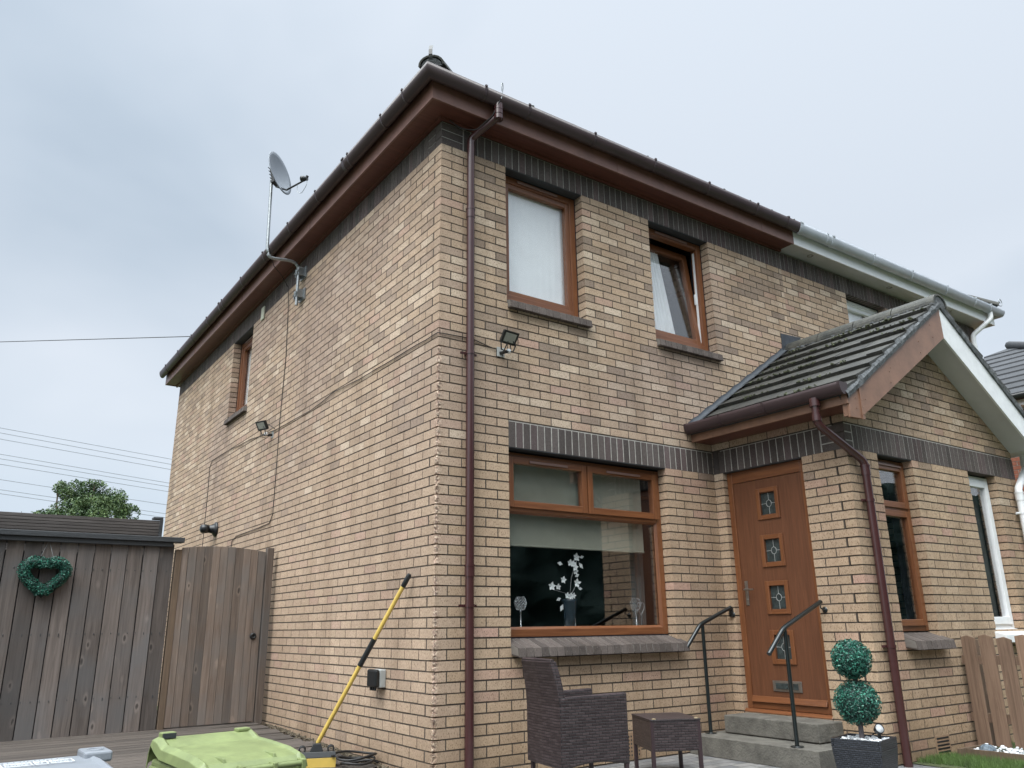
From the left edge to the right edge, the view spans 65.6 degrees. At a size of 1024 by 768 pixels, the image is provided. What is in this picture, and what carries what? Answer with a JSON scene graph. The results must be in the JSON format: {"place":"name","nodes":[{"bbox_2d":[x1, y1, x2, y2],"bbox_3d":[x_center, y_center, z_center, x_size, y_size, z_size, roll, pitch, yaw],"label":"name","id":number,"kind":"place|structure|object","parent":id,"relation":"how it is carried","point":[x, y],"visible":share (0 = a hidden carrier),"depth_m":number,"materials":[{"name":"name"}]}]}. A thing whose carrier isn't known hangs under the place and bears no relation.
{"place":"outdoors","nodes":[
{"label":"outdoors","id":0,"kind":"place"},
{"bbox_2d":[0,493,164,517],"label":"overhead wire","id":1,"kind":"object","parent":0,"point":[60,502],"visible":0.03,"depth_m":56.39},
{"bbox_2d":[0,489,165,513],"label":"overhead wire","id":2,"kind":"object","parent":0,"point":[59,498],"visible":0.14,"depth_m":56.45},
{"bbox_2d":[0,479,166,504],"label":"overhead wire","id":3,"kind":"object","parent":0,"point":[54,487],"visible":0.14,"depth_m":56.73,"materials":[{"name":"grey metal"}]},
{"bbox_2d":[1,454,166,482],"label":"overhead wire","id":4,"kind":"object","parent":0,"point":[83,468],"visible":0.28,"depth_m":58.38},
{"bbox_2d":[0,464,167,491],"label":"overhead wire","id":5,"kind":"object","parent":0,"point":[80,477],"visible":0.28,"depth_m":58.06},
{"bbox_2d":[0,458,168,486],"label":"overhead wire","id":6,"kind":"object","parent":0,"point":[78,471],"visible":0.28,"depth_m":58.01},
{"bbox_2d":[2,428,168,458],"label":"overhead wire","id":7,"kind":"object","parent":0,"point":[84,443],"visible":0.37,"depth_m":58.79,"materials":[{"name":"grey metal"}]},
{"bbox_2d":[1,439,170,469],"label":"overhead wire","id":8,"kind":"object","parent":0,"point":[85,454],"visible":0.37,"depth_m":58.64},
{"bbox_2d":[2,433,170,464],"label":"overhead wire","id":9,"kind":"object","parent":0,"point":[84,448],"visible":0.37,"depth_m":58.77,"materials":[{"name":"grey metal"}]},
{"bbox_2d":[0,0,1023,536],"label":"sky","id":10,"kind":"structure","parent":0,"point":[137,137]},
{"bbox_2d":[588,753,943,767],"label":"paving","id":11,"kind":"structure","parent":0,"point":[690,760],"depth_m":6.28,"materials":[{"name":"grey concrete"}]},
{"bbox_2d":[521,657,629,767],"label":"rattan armchair","id":12,"kind":"object","parent":11,"relation":"on","point":[572,728],"visible":1,"depth_m":5.07,"materials":[{"name":"brown wicker"}]},
{"bbox_2d":[631,712,703,767],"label":"rattan side table","id":13,"kind":"object","parent":11,"relation":"on","point":[654,733],"visible":1,"depth_m":5.76,"materials":[{"name":"brown wicker"}]},
{"bbox_2d":[690,730,836,767],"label":"concrete step","id":14,"kind":"object","parent":11,"relation":"on","point":[768,751],"visible":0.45,"depth_m":6.25,"materials":[{"name":"grey concrete"}]},
{"bbox_2d":[687,606,734,733],"bbox_3d":[1.806,2.539,7.114,0.668,1.070,0.100,11,-21,-33],"label":"handrail","id":15,"kind":"object","parent":14,"relation":"on","point":[701,624],"visible":1,"depth_m":7.06,"materials":[{"name":"black metal"}]},
{"bbox_2d":[724,712,843,743],"bbox_3d":[2.257,2.870,6.644,0.327,0.141,0.945,11,-21,-33],"label":"concrete step","id":16,"kind":"object","parent":14,"relation":"on","point":[813,730],"visible":0.84,"depth_m":6.49,"materials":[{"name":"grey concrete"}]},
{"bbox_2d":[767,600,827,747],"bbox_3d":[2.306,2.276,6.309,0.801,1.090,0.100,11,-21,-33],"label":"handrail","id":17,"kind":"object","parent":14,"relation":"on","point":[782,630],"visible":1,"depth_m":6.22,"materials":[{"name":"black metal"}]},
{"bbox_2d":[831,733,897,767],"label":"square planter","id":18,"kind":"object","parent":11,"relation":"on","point":[850,753],"visible":0.96,"depth_m":5.33,"materials":[{"name":"grey stone"}]},
{"bbox_2d":[842,734,887,741],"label":"white pebbles","id":19,"kind":"object","parent":18,"relation":"in","point":[868,738],"visible":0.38,"depth_m":5.46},
{"bbox_2d":[830,638,881,738],"bbox_3d":[2.399,2.138,5.538,0.310,0.703,0.318,11,-21,-33],"label":"leaf ball tree","id":20,"kind":"object","parent":19,"relation":"on","point":[857,701],"visible":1,"depth_m":5.49,"materials":[{"name":"green plant"}]},
{"bbox_2d":[873,723,883,739],"bbox_3d":[2.494,2.377,5.405,0.067,0.126,0.070,11,-21,-33],"label":"solar spotlight","id":21,"kind":"object","parent":19,"relation":"on","point":[878,729],"visible":0.96,"depth_m":5.40,"materials":[{"name":"black plastic"}]},
{"bbox_2d":[914,762,974,767],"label":"lawn","id":22,"kind":"structure","parent":0,"point":[942,765],"depth_m":6.04,"materials":[{"name":"plant"}]},
{"bbox_2d":[916,742,1023,767],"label":"grass","id":23,"kind":"structure","parent":22,"relation":"on","point":[968,760],"depth_m":6.08,"materials":[{"name":"green plant"}]},
{"bbox_2d":[983,341,1023,491],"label":"brick house","id":24,"kind":"structure","parent":0,"point":[1006,365],"depth_m":15.95,"materials":[{"name":"grey tile"}]},
{"label":"ground","id":25,"kind":"structure","parent":0,"visible":0},
{"bbox_2d":[33,479,140,518],"bbox_3d":[-14.579,6.406,26.179,3.289,6.674,2.675,-2,-17,4],"label":"garden tree","id":26,"kind":"object","parent":25,"relation":"on","point":[89,502],"visible":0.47,"depth_m":26.59,"materials":[{"name":"green plant"}]},
{"bbox_2d":[157,45,978,767],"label":"brick house","id":27,"kind":"structure","parent":25,"relation":"on","point":[713,439],"depth_m":7.25,"materials":[{"name":"brown brick"}]},
{"bbox_2d":[2,336,189,341],"bbox_3d":[-12.810,-0.803,16.367,17.066,2.453,0.013,-8,-19,23],"label":"telephone line","id":28,"kind":"object","parent":27,"relation":"attached to","point":[96,339],"depth_m":13.72,"materials":[{"name":"black rubber"}]},
{"bbox_2d":[199,522,217,536],"bbox_3d":[-4.151,1.982,10.847,0.216,0.200,0.200,11,-21,-33],"label":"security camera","id":29,"kind":"object","parent":27,"relation":"attached to","point":[211,529],"visible":1,"depth_m":10.82,"materials":[{"name":"black plastic"}]},
{"bbox_2d":[223,335,252,424],"bbox_3d":[-3.748,-0.101,11.172,0.259,1.243,0.925,11,-21,-33],"label":"window","id":30,"kind":"structure","parent":27,"relation":"in","point":[247,346],"depth_m":11.49,"materials":[{"name":"brown wood"}]},
{"bbox_2d":[231,248,288,546],"bbox_3d":[-3.105,0.339,9.870,0.335,3.523,1.940,6,-18,-22],"label":"cable","id":31,"kind":"object","parent":27,"relation":"attached to","point":[280,409],"visible":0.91,"depth_m":9.48,"materials":[{"name":"black rubber"}]},
{"bbox_2d":[255,420,274,437],"bbox_3d":[-2.952,0.541,9.480,0.206,0.203,0.190,11,-21,-33],"label":"floodlight","id":32,"kind":"object","parent":27,"relation":"attached to","point":[262,425],"visible":1,"depth_m":9.47,"materials":[{"name":"black plastic"}]},
{"bbox_2d":[266,151,308,305],"bbox_3d":[-2.653,-1.904,9.376,0.590,1.909,0.470,11,-21,-33],"label":"satellite dish","id":33,"kind":"object","parent":27,"relation":"attached to","point":[279,177],"visible":1,"depth_m":9.45,"materials":[{"name":"metal"}]},
{"bbox_2d":[202,332,495,545],"bbox_3d":[-2.290,1.045,9.020,0.562,1.453,6.775,11,-21,-33],"label":"cable","id":34,"kind":"object","parent":27,"relation":"attached to","point":[339,389],"visible":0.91,"depth_m":7.72,"materials":[{"name":"black rubber"}]},
{"bbox_2d":[367,669,385,690],"bbox_3d":[-1.068,2.325,6.242,0.098,0.157,0.156,11,-21,-33],"label":"outdoor socket","id":35,"kind":"object","parent":27,"relation":"attached to","point":[376,678],"visible":1,"depth_m":6.20,"materials":[{"name":"grey plastic"}]},
{"bbox_2d":[449,100,499,130],"bbox_3d":[-0.325,-2.363,7.002,0.453,0.267,0.057,-2,-17,3],"label":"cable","id":36,"kind":"object","parent":27,"relation":"attached to","point":[478,127],"visible":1,"depth_m":6.98,"materials":[{"name":"black rubber"}]},
{"bbox_2d":[497,329,518,357],"bbox_3d":[-0.036,-0.333,6.667,0.188,0.203,0.183,11,-21,-33],"label":"floodlight","id":37,"kind":"object","parent":27,"relation":"attached to","point":[508,337],"visible":1,"depth_m":6.64,"materials":[{"name":"black plastic"}]},
{"bbox_2d":[514,597,526,626],"bbox_3d":[0.070,1.868,6.476,0.106,0.257,0.106,11,-21,-33],"label":"crystal candle holder","id":38,"kind":"object","parent":27,"relation":"on","point":[519,606],"visible":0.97,"depth_m":6.47,"materials":[{"name":"clear glass"}]},
{"bbox_2d":[505,176,592,328],"bbox_3d":[0.289,-1.231,7.401,0.925,1.393,0.260,11,-21,-33],"label":"window","id":39,"kind":"structure","parent":27,"relation":"in","point":[541,270],"depth_m":7.53,"materials":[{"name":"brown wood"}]},
{"bbox_2d":[562,599,576,625],"bbox_3d":[0.492,1.955,6.749,0.132,0.240,0.132,11,-21,-33],"label":"vase","id":40,"kind":"object","parent":27,"relation":"on","point":[569,608],"visible":0.79,"depth_m":6.71,"materials":[{"name":"grey glass"}]},
{"bbox_2d":[549,553,583,610],"bbox_3d":[0.476,1.711,6.799,0.407,0.535,0.031,11,-21,-33],"label":"orchid spray","id":41,"kind":"object","parent":40,"relation":"in","point":[575,567],"visible":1,"depth_m":6.84,"materials":[{"name":"plastic"}]},
{"bbox_2d":[508,452,689,657],"bbox_3d":[0.662,1.488,6.901,1.846,1.620,0.497,11,-21,-33],"label":"window","id":42,"kind":"structure","parent":27,"relation":"in","point":[554,503],"depth_m":6.94,"materials":[{"name":"brown wood"}]},
{"bbox_2d":[630,598,640,624],"bbox_3d":[1.121,2.069,7.178,0.106,0.257,0.106,11,-21,-33],"label":"crystal candle holder","id":43,"kind":"object","parent":27,"relation":"on","point":[639,601],"visible":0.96,"depth_m":7.17,"materials":[{"name":"clear glass"}]},
{"bbox_2d":[636,602,644,624],"bbox_3d":[1.178,2.106,7.246,0.097,0.224,0.030,11,-21,-33],"label":"heart ornament","id":44,"kind":"object","parent":27,"relation":"on","point":[639,611],"visible":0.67,"depth_m":7.24,"materials":[{"name":"metal"}]},
{"bbox_2d":[648,228,723,361],"bbox_3d":[1.733,-0.934,8.435,0.925,1.393,0.378,11,-21,-33],"label":"window","id":45,"kind":"structure","parent":27,"relation":"in","point":[666,337],"depth_m":8.58,"materials":[{"name":"brown wood"}]},
{"bbox_2d":[733,472,828,706],"bbox_3d":[2.384,1.826,7.150,0.100,1.969,0.768,11,-21,-33],"label":"door","id":46,"kind":"structure","parent":27,"relation":"in","point":[775,558],"depth_m":7.14,"materials":[{"name":"brown wood"}]},
{"bbox_2d":[877,459,956,649],"bbox_3d":[3.456,1.456,6.930,0.606,1.625,0.262,11,-21,-33],"label":"window","id":47,"kind":"structure","parent":27,"relation":"in","point":[900,509],"depth_m":7.01,"materials":[{"name":"brown wood"}]},
{"bbox_2d":[649,221,1023,742],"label":"brick house","id":48,"kind":"structure","parent":25,"relation":"on","point":[833,281],"depth_m":8.17,"materials":[{"name":"beige brick"}]},
{"bbox_2d":[846,300,876,322],"bbox_3d":[4.573,-0.446,10.372,0.894,1.264,0.109,11,-21,-33],"label":"window","id":49,"kind":"structure","parent":48,"relation":"in","point":[855,311],"depth_m":10.54,"materials":[{"name":"white plastic"}]},
{"bbox_2d":[968,476,1023,641],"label":"window","id":50,"kind":"structure","parent":48,"relation":"in","point":[1006,621],"depth_m":7.95,"materials":[{"name":"white plastic"}]},
{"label":"decking","id":51,"kind":"structure","parent":25,"relation":"on","visible":0},
{"bbox_2d":[0,511,162,554],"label":"garden shed","id":52,"kind":"structure","parent":51,"relation":"on","point":[52,522],"depth_m":8.67,"materials":[{"name":"grey wood"}]},
{"bbox_2d":[0,529,184,741],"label":"boarded fence","id":53,"kind":"object","parent":51,"relation":"on","point":[81,650],"visible":0.95,"depth_m":7.50,"materials":[{"name":"wood"}]},
{"bbox_2d":[16,545,72,597],"bbox_3d":[-4.345,1.719,7.391,0.462,0.530,0.126,11,-21,-33],"label":"heart wreath","id":54,"kind":"object","parent":53,"relation":"hanging from","point":[46,588],"visible":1,"depth_m":7.34,"materials":[{"name":"green plant"}]},
{"bbox_2d":[163,546,265,727],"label":"garden gate","id":55,"kind":"structure","parent":53,"relation":"attached to","point":[213,665],"depth_m":8.14,"materials":[{"name":"brown wood"}]},
{"bbox_2d":[0,713,376,767],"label":"decking","id":56,"kind":"object","parent":51,"relation":"on","point":[130,749],"visible":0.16,"depth_m":6.84,"materials":[{"name":"grey wood"}]},
{"bbox_2d":[0,746,112,767],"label":"wheelie bin","id":57,"kind":"object","parent":56,"relation":"on","point":[95,757],"visible":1,"depth_m":3.67,"materials":[{"name":"grey plastic"}]},
{"bbox_2d":[146,727,307,767],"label":"wheelie bin","id":58,"kind":"object","parent":56,"relation":"on","point":[243,747],"visible":1,"depth_m":3.94,"materials":[{"name":"green plastic"}]},
{"bbox_2d":[253,548,273,724],"bbox_3d":[-2.636,2.666,8.427,0.072,1.815,0.080,11,-21,-33],"label":"gate post","id":59,"kind":"object","parent":56,"relation":"on","point":[262,647],"visible":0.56,"depth_m":8.39,"materials":[{"name":"brown wood"}]},
{"bbox_2d":[298,573,410,767],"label":"broom","id":60,"kind":"object","parent":56,"relation":"on","point":[317,756],"visible":0.91,"depth_m":6.02,"materials":[{"name":"yellow paint"}]},
{"bbox_2d":[331,750,378,765],"bbox_3d":[-1.181,2.824,5.989,0.349,0.089,0.307,11,-21,-33],"label":"hose","id":61,"kind":"object","parent":56,"relation":"on","point":[348,760],"visible":1,"depth_m":6.00,"materials":[{"name":"grey rubber"}]},
{"bbox_2d":[260,722,389,767],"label":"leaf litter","id":62,"kind":"object","parent":51,"relation":"on","point":[288,732],"visible":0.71,"depth_m":7.15,"materials":[{"name":"brown plant"}]},
{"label":"lawn","id":63,"kind":"structure","parent":0,"visible":0},
{"bbox_2d":[957,744,1023,761],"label":"edging board","id":64,"kind":"object","parent":63,"relation":"on","point":[969,750],"visible":0.68,"depth_m":6.27,"materials":[{"name":"brown wood"}]},
{"bbox_2d":[960,634,1023,748],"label":"picket fence","id":65,"kind":"object","parent":63,"relation":"on","point":[992,719],"visible":0.96,"depth_m":6.64,"materials":[{"name":"brown wood"}]},
{"bbox_2d":[976,745,1023,754],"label":"white pebbles","id":66,"kind":"object","parent":63,"relation":"on","point":[1002,748],"visible":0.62,"depth_m":6.31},
{"bbox_2d":[979,743,996,750],"bbox_3d":[3.813,2.914,6.370,0.130,0.060,0.124,11,-21,-33],"label":"solar ground light","id":67,"kind":"object","parent":66,"relation":"on","point":[987,747],"visible":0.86,"depth_m":6.33,"materials":[{"name":"clear glass"}]}
]}

